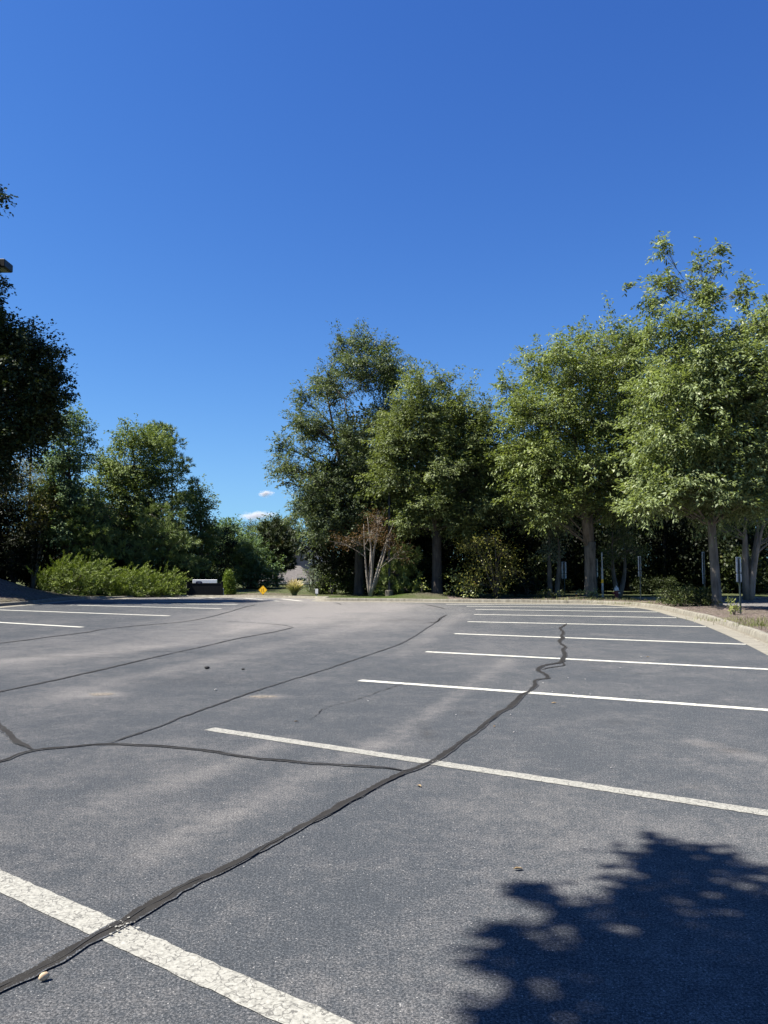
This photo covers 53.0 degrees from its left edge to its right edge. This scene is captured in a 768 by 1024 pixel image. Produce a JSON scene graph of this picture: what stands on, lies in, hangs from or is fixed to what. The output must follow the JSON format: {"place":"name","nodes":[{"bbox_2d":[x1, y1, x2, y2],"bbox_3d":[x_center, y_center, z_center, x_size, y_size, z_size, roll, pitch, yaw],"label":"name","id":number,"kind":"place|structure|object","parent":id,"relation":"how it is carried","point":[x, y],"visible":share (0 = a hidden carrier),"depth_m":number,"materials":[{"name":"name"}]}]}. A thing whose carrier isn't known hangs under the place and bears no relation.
{"place":"outdoors","nodes":[
{"label":"outdoors","id":0,"kind":"place"},
{"bbox_2d":[281,577,308,595],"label":"pampas grass","id":1,"kind":"object","parent":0,"point":[295,587],"depth_m":41.03,"materials":[{"name":"plant"}]},
{"bbox_2d":[0,597,767,1023],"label":"parking lot","id":2,"kind":"structure","parent":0,"point":[272,833],"depth_m":4.99,"materials":[{"name":"asphalt"}]},
{"bbox_2d":[38,971,49,980],"bbox_3d":[-1.318,1.800,2.983,0.043,0.032,0.023,3,-5,-37],"label":"pebble","id":3,"kind":"object","parent":2,"relation":"on","point":[43,976],"visible":1,"depth_m":2.98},
{"bbox_2d":[187,581,222,594],"bbox_3d":[-9.778,4.198,42.008,1.996,0.814,0.130,0,-4,0],"label":"privacy fence","id":4,"kind":"object","parent":2,"relation":"on","point":[205,588],"visible":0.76,"depth_m":41.99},
{"bbox_2d":[193,580,216,582],"bbox_3d":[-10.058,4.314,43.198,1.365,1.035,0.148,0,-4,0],"label":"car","id":5,"kind":"object","parent":2,"relation":"on","point":[204,581],"visible":0.3,"depth_m":43.16,"materials":[{"name":"white metal"}]},
{"bbox_2d":[0,595,767,654],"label":"kerb","id":6,"kind":"structure","parent":2,"relation":"on","point":[757,639],"depth_m":33.16,"materials":[{"name":"concrete"}]},
{"bbox_2d":[439,562,487,597],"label":"leafy bush","id":7,"kind":"object","parent":2,"relation":"on","point":[463,590],"visible":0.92,"depth_m":36.89,"materials":[{"name":"green plant"}]},
{"bbox_2d":[553,578,573,592],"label":"understorey bush","id":8,"kind":"object","parent":2,"relation":"on","point":[567,584],"visible":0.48,"depth_m":43.45,"materials":[{"name":"green plant"}]},
{"bbox_2d":[561,562,566,593],"bbox_3d":[9.618,3.636,41.015,0.300,1.966,0.048,1,-4,-20],"label":"parking sign","id":9,"kind":"object","parent":2,"relation":"on","point":[563,565],"visible":0.91,"depth_m":41.05,"materials":[{"name":"grey metal"}]},
{"bbox_2d":[638,556,640,600],"bbox_3d":[11.207,3.017,33.625,0.048,2.170,0.300,-4,-6,42],"label":"parking sign","id":10,"kind":"object","parent":2,"relation":"on","point":[639,566],"visible":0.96,"depth_m":33.63,"materials":[{"name":"grey metal"}]},
{"bbox_2d":[0,577,767,632],"bbox_3d":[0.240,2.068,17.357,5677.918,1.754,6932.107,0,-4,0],"label":"ground","id":11,"kind":"structure","parent":0,"point":[12,592],"depth_m":36.50,"materials":[{"name":"plant"}]},
{"bbox_2d":[0,259,12,272],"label":"lamp post","id":12,"kind":"object","parent":11,"relation":"on","point":[6,266],"visible":0.97,"depth_m":38.86,"materials":[{"name":"metal"}]},
{"bbox_2d":[0,484,29,576],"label":"woodland tree","id":13,"kind":"object","parent":11,"relation":"on","point":[12,519],"visible":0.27,"depth_m":43.16,"materials":[{"name":"green plant"}]},
{"bbox_2d":[0,462,60,583],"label":"understorey bush","id":14,"kind":"object","parent":11,"relation":"on","point":[11,569],"visible":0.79,"depth_m":42.38,"materials":[{"name":"green plant"}]},
{"bbox_2d":[0,453,76,588],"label":"crepe myrtle","id":15,"kind":"object","parent":11,"relation":"on","point":[33,581],"visible":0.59,"depth_m":43.02,"materials":[{"name":"green plant"}]},
{"bbox_2d":[17,555,62,590],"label":"understorey bush","id":16,"kind":"object","parent":11,"relation":"on","point":[27,582],"visible":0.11,"depth_m":44.49,"materials":[{"name":"green plant"}]},
{"bbox_2d":[0,184,80,498],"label":"shade tree","id":17,"kind":"object","parent":11,"relation":"on","point":[31,377],"visible":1,"depth_m":34.93,"materials":[{"name":"green plant"}]},
{"bbox_2d":[16,486,76,590],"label":"woodland tree","id":18,"kind":"object","parent":11,"relation":"on","point":[54,551],"visible":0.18,"depth_m":44.12,"materials":[{"name":"green plant"}]},
{"bbox_2d":[14,400,110,583],"bbox_3d":[-18.580,-0.889,44.137,5.086,11.325,5.072,0,-4,0],"label":"maple tree","id":19,"kind":"object","parent":11,"relation":"on","point":[67,463],"visible":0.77,"depth_m":43.55,"materials":[{"name":"green plant"}]},
{"bbox_2d":[25,550,127,595],"bbox_3d":[-16.116,3.506,41.053,4.920,3.100,4.755,0,-4,0],"label":"juniper shrub","id":20,"kind":"object","parent":11,"relation":"on","point":[85,583],"visible":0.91,"depth_m":40.10,"materials":[{"name":"green plant"}]},
{"bbox_2d":[62,557,119,591],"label":"understorey bush","id":21,"kind":"object","parent":11,"relation":"on","point":[114,561],"visible":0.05,"depth_m":43.58,"materials":[{"name":"green plant"}]},
{"bbox_2d":[59,487,134,593],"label":"pine tree","id":22,"kind":"object","parent":11,"relation":"on","point":[96,532],"visible":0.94,"depth_m":43.05,"materials":[{"name":"green plant"}]},
{"bbox_2d":[90,502,140,591],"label":"woodland tree","id":23,"kind":"object","parent":11,"relation":"on","point":[122,562],"visible":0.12,"depth_m":45.66,"materials":[{"name":"green plant"}]},
{"bbox_2d":[107,560,150,584],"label":"understorey bush","id":24,"kind":"object","parent":11,"relation":"on","point":[128,569],"visible":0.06,"depth_m":43.89,"materials":[{"name":"green plant"}]},
{"bbox_2d":[102,561,165,596],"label":"juniper shrub","id":25,"kind":"object","parent":11,"relation":"on","point":[133,586],"visible":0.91,"depth_m":40.86,"materials":[{"name":"green plant"}]},
{"bbox_2d":[80,413,192,568],"bbox_3d":[-16.205,-0.529,49.205,7.821,11.496,6.684,0,-4,0],"label":"maple tree","id":26,"kind":"object","parent":11,"relation":"on","point":[137,483],"visible":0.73,"depth_m":48.16,"materials":[{"name":"green plant"}]},
{"bbox_2d":[135,556,186,590],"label":"understorey bush","id":27,"kind":"object","parent":11,"relation":"on","point":[156,566],"visible":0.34,"depth_m":43.95,"materials":[{"name":"green plant"}]},
{"bbox_2d":[122,501,213,592],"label":"pine tree","id":28,"kind":"object","parent":11,"relation":"on","point":[150,553],"visible":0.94,"depth_m":44.94,"materials":[{"name":"green plant"}]},
{"bbox_2d":[147,563,192,595],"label":"juniper shrub","id":29,"kind":"object","parent":11,"relation":"on","point":[173,585],"visible":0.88,"depth_m":41.36,"materials":[{"name":"green plant"}]},
{"bbox_2d":[139,418,203,560],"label":"pine tree","id":30,"kind":"object","parent":11,"relation":"on","point":[169,428],"visible":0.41,"depth_m":53.13,"materials":[{"name":"green plant"}]},
{"bbox_2d":[157,520,193,586],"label":"woodland tree","id":31,"kind":"object","parent":11,"relation":"on","point":[179,550],"visible":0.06,"depth_m":49.66,"materials":[{"name":"green plant"}]},
{"bbox_2d":[165,474,228,577],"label":"maple tree","id":32,"kind":"object","parent":11,"relation":"on","point":[198,520],"visible":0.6,"depth_m":49.74,"materials":[{"name":"green plant"}]},
{"bbox_2d":[178,560,224,584],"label":"understorey bush","id":33,"kind":"object","parent":11,"relation":"on","point":[212,575],"visible":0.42,"depth_m":45.56,"materials":[{"name":"green plant"}]},
{"bbox_2d":[203,524,237,579],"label":"woodland tree","id":34,"kind":"object","parent":11,"relation":"on","point":[227,560],"visible":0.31,"depth_m":52.74,"materials":[{"name":"green plant"}]},
{"bbox_2d":[210,514,245,544],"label":"round tree","id":35,"kind":"object","parent":11,"relation":"on","point":[230,522],"visible":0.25,"depth_m":84.13,"materials":[{"name":"green plant"}]},
{"bbox_2d":[220,569,237,594],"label":"arborvitae","id":36,"kind":"object","parent":11,"relation":"on","point":[229,585],"visible":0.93,"depth_m":42.83,"materials":[{"name":"green plant"}]},
{"bbox_2d":[235,519,255,569],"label":"woodland tree","id":37,"kind":"object","parent":11,"relation":"on","point":[247,529],"visible":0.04,"depth_m":120.91,"materials":[{"name":"green plant"}]},
{"bbox_2d":[213,522,287,589],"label":"round tree","id":38,"kind":"object","parent":11,"relation":"on","point":[251,573],"visible":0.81,"depth_m":54.82,"materials":[{"name":"green plant"}]},
{"bbox_2d":[250,515,297,586],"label":"cedar tree","id":39,"kind":"object","parent":11,"relation":"on","point":[277,540],"visible":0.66,"depth_m":59.31,"materials":[{"name":"green plant"}]},
{"bbox_2d":[246,512,309,554],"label":"round tree","id":40,"kind":"object","parent":11,"relation":"on","point":[288,523],"visible":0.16,"depth_m":73.44,"materials":[{"name":"green plant"}]},
{"bbox_2d":[243,546,324,584],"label":"house","id":41,"kind":"structure","parent":11,"relation":"on","point":[294,573],"depth_m":68.22,"materials":[{"name":"grey"}]},
{"bbox_2d":[298,565,323,592],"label":"upright shrub","id":42,"kind":"object","parent":11,"relation":"on","point":[309,580],"visible":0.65,"depth_m":45.77,"materials":[{"name":"green plant"}]},
{"bbox_2d":[308,578,335,594],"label":"understorey bush","id":43,"kind":"object","parent":11,"relation":"on","point":[322,585],"visible":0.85,"depth_m":43.13,"materials":[{"name":"green plant"}]},
{"bbox_2d":[308,563,342,589],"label":"understorey bush","id":44,"kind":"object","parent":11,"relation":"on","point":[321,577],"visible":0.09,"depth_m":53.30,"materials":[{"name":"green plant"}]},
{"bbox_2d":[286,454,372,593],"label":"woodland tree","id":45,"kind":"object","parent":11,"relation":"on","point":[334,561],"visible":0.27,"depth_m":43.04,"materials":[{"name":"green plant"}]},
{"bbox_2d":[316,563,351,594],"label":"yellowgreen shrub","id":46,"kind":"object","parent":11,"relation":"on","point":[332,590],"visible":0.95,"depth_m":42.30,"materials":[{"name":"green plant"}]},
{"bbox_2d":[262,317,417,594],"bbox_3d":[-2.246,-3.143,42.373,9.267,15.665,7.984,0,-4,0],"label":"oak tree","id":47,"kind":"object","parent":11,"relation":"on","point":[347,443],"visible":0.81,"depth_m":41.17,"materials":[{"name":"green plant"}]},
{"bbox_2d":[333,573,354,594],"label":"understorey bush","id":48,"kind":"object","parent":11,"relation":"on","point":[349,584],"visible":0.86,"depth_m":42.18,"materials":[{"name":"green plant"}]},
{"bbox_2d":[320,452,377,573],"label":"woodland tree","id":49,"kind":"object","parent":11,"relation":"on","point":[341,546],"visible":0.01,"depth_m":47.97,"materials":[{"name":"green plant"}]},
{"bbox_2d":[351,562,391,593],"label":"understorey bush","id":50,"kind":"object","parent":11,"relation":"on","point":[364,581],"visible":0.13,"depth_m":41.86,"materials":[{"name":"green plant"}]},
{"bbox_2d":[324,506,420,596],"bbox_3d":[-0.175,1.869,38.360,4.614,4.697,3.942,3,-5,-36],"label":"crepe myrtle","id":51,"kind":"object","parent":11,"relation":"on","point":[371,583],"visible":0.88,"depth_m":38.10,"materials":[{"name":"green plant"}]},
{"bbox_2d":[339,459,425,580],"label":"woodland tree","id":52,"kind":"object","parent":11,"relation":"on","point":[406,541],"visible":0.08,"depth_m":44.22,"materials":[{"name":"green plant"}]},
{"bbox_2d":[385,469,392,595],"bbox_3d":[0.342,0.999,38.675,0.420,6.469,1.310,-1,-4,10],"label":"lamp post","id":53,"kind":"object","parent":11,"relation":"on","point":[389,592],"visible":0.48,"depth_m":38.13,"materials":[{"name":"metal"}]},
{"bbox_2d":[340,399,452,550],"bbox_3d":[0.636,-1.240,55.536,9.308,14.736,8.267,-3,-5,40],"label":"woodland tree","id":54,"kind":"object","parent":11,"relation":"on","point":[363,415],"depth_m":56.03,"materials":[{"name":"green plant"}]},
{"bbox_2d":[374,542,430,595],"bbox_3d":[0.929,2.896,38.813,3.021,2.943,2.802,0,-4,0],"label":"leafy bush","id":55,"kind":"object","parent":11,"relation":"on","point":[400,585],"visible":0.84,"depth_m":38.28,"materials":[{"name":"green plant"}]},
{"bbox_2d":[364,443,453,581],"bbox_3d":[1.407,-0.265,48.326,7.740,11.458,6.875,-1,-4,7],"label":"woodland tree","id":56,"kind":"object","parent":11,"relation":"on","point":[419,540],"visible":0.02,"depth_m":46.21,"materials":[{"name":"green plant"}]},
{"bbox_2d":[386,552,453,592],"bbox_3d":[2.037,3.404,41.918,4.303,2.742,3.485,-1,-4,19],"label":"understorey bush","id":57,"kind":"object","parent":11,"relation":"on","point":[425,569],"visible":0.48,"depth_m":41.35,"materials":[{"name":"green plant"}]},
{"bbox_2d":[353,358,514,593],"bbox_3d":[2.627,-1.724,39.003,8.552,12.176,7.912,0,-4,0],"label":"oak tree","id":58,"kind":"object","parent":11,"relation":"on","point":[423,492],"visible":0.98,"depth_m":37.51,"materials":[{"name":"green plant"}]},
{"bbox_2d":[404,475,466,584],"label":"woodland tree","id":59,"kind":"object","parent":11,"relation":"on","point":[422,544],"visible":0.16,"depth_m":44.14,"materials":[{"name":"green plant"}]},
{"bbox_2d":[411,554,469,592],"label":"understorey bush","id":60,"kind":"object","parent":11,"relation":"on","point":[448,582],"visible":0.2,"depth_m":43.37,"materials":[{"name":"green plant"}]},
{"bbox_2d":[429,466,511,591],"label":"woodland tree","id":61,"kind":"object","parent":11,"relation":"on","point":[462,555],"visible":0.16,"depth_m":43.16,"materials":[{"name":"green plant"}]},
{"bbox_2d":[453,563,494,592],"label":"understorey bush","id":62,"kind":"object","parent":11,"relation":"on","point":[485,581],"visible":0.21,"depth_m":43.81,"materials":[{"name":"green plant"}]},
{"bbox_2d":[445,435,516,589],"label":"woodland tree","id":63,"kind":"object","parent":11,"relation":"on","point":[491,515],"depth_m":46.67,"materials":[{"name":"green plant"}]},
{"bbox_2d":[446,526,526,597],"bbox_3d":[4.947,2.387,36.783,3.871,3.393,3.409,0,-4,0],"label":"leafy bush","id":64,"kind":"object","parent":11,"relation":"on","point":[495,587],"visible":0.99,"depth_m":36.45,"materials":[{"name":"green plant"}]},
{"bbox_2d":[487,563,524,592],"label":"understorey bush","id":65,"kind":"object","parent":11,"relation":"on","point":[505,585],"visible":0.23,"depth_m":43.59,"materials":[{"name":"green plant"}]},
{"bbox_2d":[474,479,555,592],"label":"woodland tree","id":66,"kind":"object","parent":11,"relation":"on","point":[520,539],"visible":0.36,"depth_m":44.16,"materials":[{"name":"green plant"}]},
{"bbox_2d":[485,438,552,579],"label":"woodland tree","id":67,"kind":"object","parent":11,"relation":"on","point":[517,518],"visible":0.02,"depth_m":48.16,"materials":[{"name":"green plant"}]},
{"bbox_2d":[494,550,564,593],"bbox_3d":[8.410,3.490,43.627,4.492,2.863,3.638,2,-4,-22],"label":"understorey bush","id":68,"kind":"object","parent":11,"relation":"on","point":[540,570],"visible":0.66,"depth_m":42.87,"materials":[{"name":"green plant"}]},
{"bbox_2d":[506,568,554,596],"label":"leafy bush","id":69,"kind":"object","parent":11,"relation":"on","point":[526,587],"visible":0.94,"depth_m":38.13,"materials":[{"name":"green plant"}]},
{"bbox_2d":[535,587,564,597],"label":"broadleaf shrub","id":70,"kind":"object","parent":11,"relation":"on","point":[551,594],"visible":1,"depth_m":35.99,"materials":[{"name":"green plant"}]},
{"bbox_2d":[530,514,576,595],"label":"slim tree","id":71,"kind":"object","parent":11,"relation":"on","point":[549,577],"visible":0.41,"depth_m":38.38,"materials":[{"name":"green plant"}]},
{"bbox_2d":[543,512,581,595],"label":"slim tree","id":72,"kind":"object","parent":11,"relation":"on","point":[558,574],"visible":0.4,"depth_m":38.33,"materials":[{"name":"green plant"}]},
{"bbox_2d":[515,469,613,592],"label":"woodland tree","id":73,"kind":"object","parent":11,"relation":"on","point":[573,566],"visible":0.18,"depth_m":43.52,"materials":[{"name":"green plant"}]},
{"bbox_2d":[470,293,676,596],"bbox_3d":[9.304,-2.963,36.661,10.404,14.262,8.212,0,-4,0],"label":"oak tree","id":74,"kind":"object","parent":11,"relation":"on","point":[592,430],"visible":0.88,"depth_m":35.35,"materials":[{"name":"green plant"}]},
{"bbox_2d":[529,443,621,589],"bbox_3d":[12.448,0.188,50.101,7.412,10.786,6.583,-1,-4,19],"label":"woodland tree","id":75,"kind":"object","parent":11,"relation":"on","point":[577,559],"visible":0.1,"depth_m":49.54,"materials":[{"name":"green plant"}]},
{"bbox_2d":[584,588,599,596],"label":"broadleaf shrub","id":76,"kind":"object","parent":11,"relation":"on","point":[592,593],"visible":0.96,"depth_m":35.24,"materials":[{"name":"green plant"}]},
{"bbox_2d":[601,552,603,596],"bbox_3d":[10.252,3.002,36.135,0.107,2.210,0.102,0,-4,0],"label":"marker post","id":77,"kind":"object","parent":11,"relation":"on","point":[602,584],"visible":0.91,"depth_m":36.10,"materials":[{"name":"metal"}]},
{"bbox_2d":[597,564,627,593],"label":"understorey bush","id":78,"kind":"object","parent":11,"relation":"on","point":[607,577],"visible":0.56,"depth_m":43.23,"materials":[{"name":"green plant"}]},
{"bbox_2d":[596,524,656,596],"bbox_3d":[12.040,2.349,38.425,3.509,3.848,3.467,0,-4,0],"label":"crepe myrtle","id":79,"kind":"object","parent":11,"relation":"on","point":[612,554],"visible":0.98,"depth_m":38.34,"materials":[{"name":"plant"}]},
{"bbox_2d":[593,479,662,587],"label":"woodland tree","id":80,"kind":"object","parent":11,"relation":"on","point":[629,566],"visible":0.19,"depth_m":43.61,"materials":[{"name":"green plant"}]},
{"bbox_2d":[593,496,662,590],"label":"woodland tree","id":81,"kind":"object","parent":11,"relation":"on","point":[627,588],"depth_m":48.09,"materials":[{"name":"green plant"}]},
{"bbox_2d":[495,596,767,628],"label":"weed grass","id":82,"kind":"structure","parent":11,"relation":"on","point":[742,619],"depth_m":21.84,"materials":[{"name":"plant"}]},
{"bbox_2d":[629,575,658,594],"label":"understorey bush","id":83,"kind":"object","parent":11,"relation":"on","point":[647,587],"visible":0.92,"depth_m":42.17,"materials":[{"name":"green plant"}]},
{"bbox_2d":[636,555,659,587],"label":"understorey bush","id":84,"kind":"object","parent":11,"relation":"on","point":[650,575],"visible":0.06,"depth_m":50.34,"materials":[{"name":"green plant"}]},
{"bbox_2d":[649,575,680,592],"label":"understorey bush","id":85,"kind":"object","parent":11,"relation":"on","point":[668,582],"visible":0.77,"depth_m":41.96,"materials":[{"name":"green plant"}]},
{"bbox_2d":[636,496,710,589],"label":"woodland tree","id":86,"kind":"object","parent":11,"relation":"on","point":[669,546],"visible":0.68,"depth_m":43.90,"materials":[{"name":"green plant"}]},
{"bbox_2d":[634,468,714,577],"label":"woodland tree","id":87,"kind":"object","parent":11,"relation":"on","point":[672,528],"depth_m":48.01,"materials":[{"name":"green plant"}]},
{"bbox_2d":[643,548,709,589],"bbox_3d":[17.528,3.513,44.780,4.436,3.172,4.015,1,-4,-9],"label":"understorey bush","id":88,"kind":"object","parent":11,"relation":"on","point":[696,576],"visible":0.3,"depth_m":44.02,"materials":[{"name":"green plant"}]},
{"bbox_2d":[652,584,711,606],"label":"broadleaf shrub","id":89,"kind":"object","parent":11,"relation":"on","point":[689,592],"visible":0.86,"depth_m":28.56,"materials":[{"name":"green plant"}]},
{"bbox_2d":[601,230,767,605],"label":"oak tree","id":90,"kind":"object","parent":11,"relation":"on","point":[719,393],"visible":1,"depth_m":27.02,"materials":[{"name":"green plant"}]},
{"bbox_2d":[629,597,767,600],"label":"side drive kerb","id":91,"kind":"structure","parent":11,"relation":"on","point":[649,598],"depth_m":36.28,"materials":[{"name":"concrete"}]},
{"bbox_2d":[702,552,704,585],"bbox_3d":[12.010,2.620,28.834,0.048,2.255,0.300,-3,-5,40],"label":"parking sign","id":92,"kind":"object","parent":11,"relation":"on","point":[703,570],"visible":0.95,"depth_m":28.84,"materials":[{"name":"grey metal"}]},
{"bbox_2d":[692,587,725,605],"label":"broadleaf shrub","id":93,"kind":"object","parent":11,"relation":"on","point":[708,602],"visible":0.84,"depth_m":27.97,"materials":[{"name":"green plant"}]},
{"bbox_2d":[679,486,750,583],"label":"woodland tree","id":94,"kind":"object","parent":11,"relation":"on","point":[726,541],"visible":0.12,"depth_m":43.65,"materials":[{"name":"green plant"}]},
{"bbox_2d":[685,485,767,592],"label":"woodland tree","id":95,"kind":"object","parent":11,"relation":"on","point":[751,541],"visible":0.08,"depth_m":45.41,"materials":[{"name":"green plant"}]},
{"bbox_2d":[697,542,767,592],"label":"understorey bush","id":96,"kind":"object","parent":11,"relation":"on","point":[727,569],"visible":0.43,"depth_m":42.70,"materials":[{"name":"green plant"}]},
{"bbox_2d":[727,596,742,614],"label":"sapling","id":97,"kind":"object","parent":11,"relation":"on","point":[735,607],"visible":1,"depth_m":23.68,"materials":[{"name":"green plant"}]},
{"bbox_2d":[703,507,767,600],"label":"crepe myrtle","id":98,"kind":"object","parent":11,"relation":"on","point":[749,570],"visible":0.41,"depth_m":35.40,"materials":[{"name":"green plant"}]},
{"bbox_2d":[736,557,741,613],"bbox_3d":[11.209,2.419,24.225,0.300,2.000,0.048,3,-5,-35],"label":"parking sign","id":99,"kind":"object","parent":11,"relation":"on","point":[738,571],"visible":0.92,"depth_m":24.23,"materials":[{"name":"grey metal"}]},
{"bbox_2d":[723,601,767,608],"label":"side drive","id":100,"kind":"structure","parent":11,"relation":"on","point":[758,604],"depth_m":33.47,"materials":[{"name":"concrete"}]},
{"bbox_2d":[744,294,767,522],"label":"oak tree","id":101,"kind":"object","parent":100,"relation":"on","point":[763,298],"visible":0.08,"depth_m":30.00,"materials":[{"name":"green plant"}]},
{"bbox_2d":[727,554,767,593],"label":"understorey bush","id":102,"kind":"object","parent":11,"relation":"on","point":[761,577],"visible":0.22,"depth_m":43.09,"materials":[{"name":"green plant"}]},
{"bbox_2d":[737,511,767,589],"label":"woodland tree","id":103,"kind":"object","parent":11,"relation":"on","point":[762,537],"visible":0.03,"depth_m":49.58,"materials":[{"name":"green plant"}]},
{"bbox_2d":[759,533,767,573],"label":"woodland tree","id":104,"kind":"object","parent":11,"relation":"on","point":[765,559],"visible":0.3,"depth_m":44.88,"materials":[{"name":"green plant"}]},
{"bbox_2d":[0,0,767,559],"label":"sky","id":105,"kind":"structure","parent":0,"point":[203,188],"materials":[{"name":"blue"}]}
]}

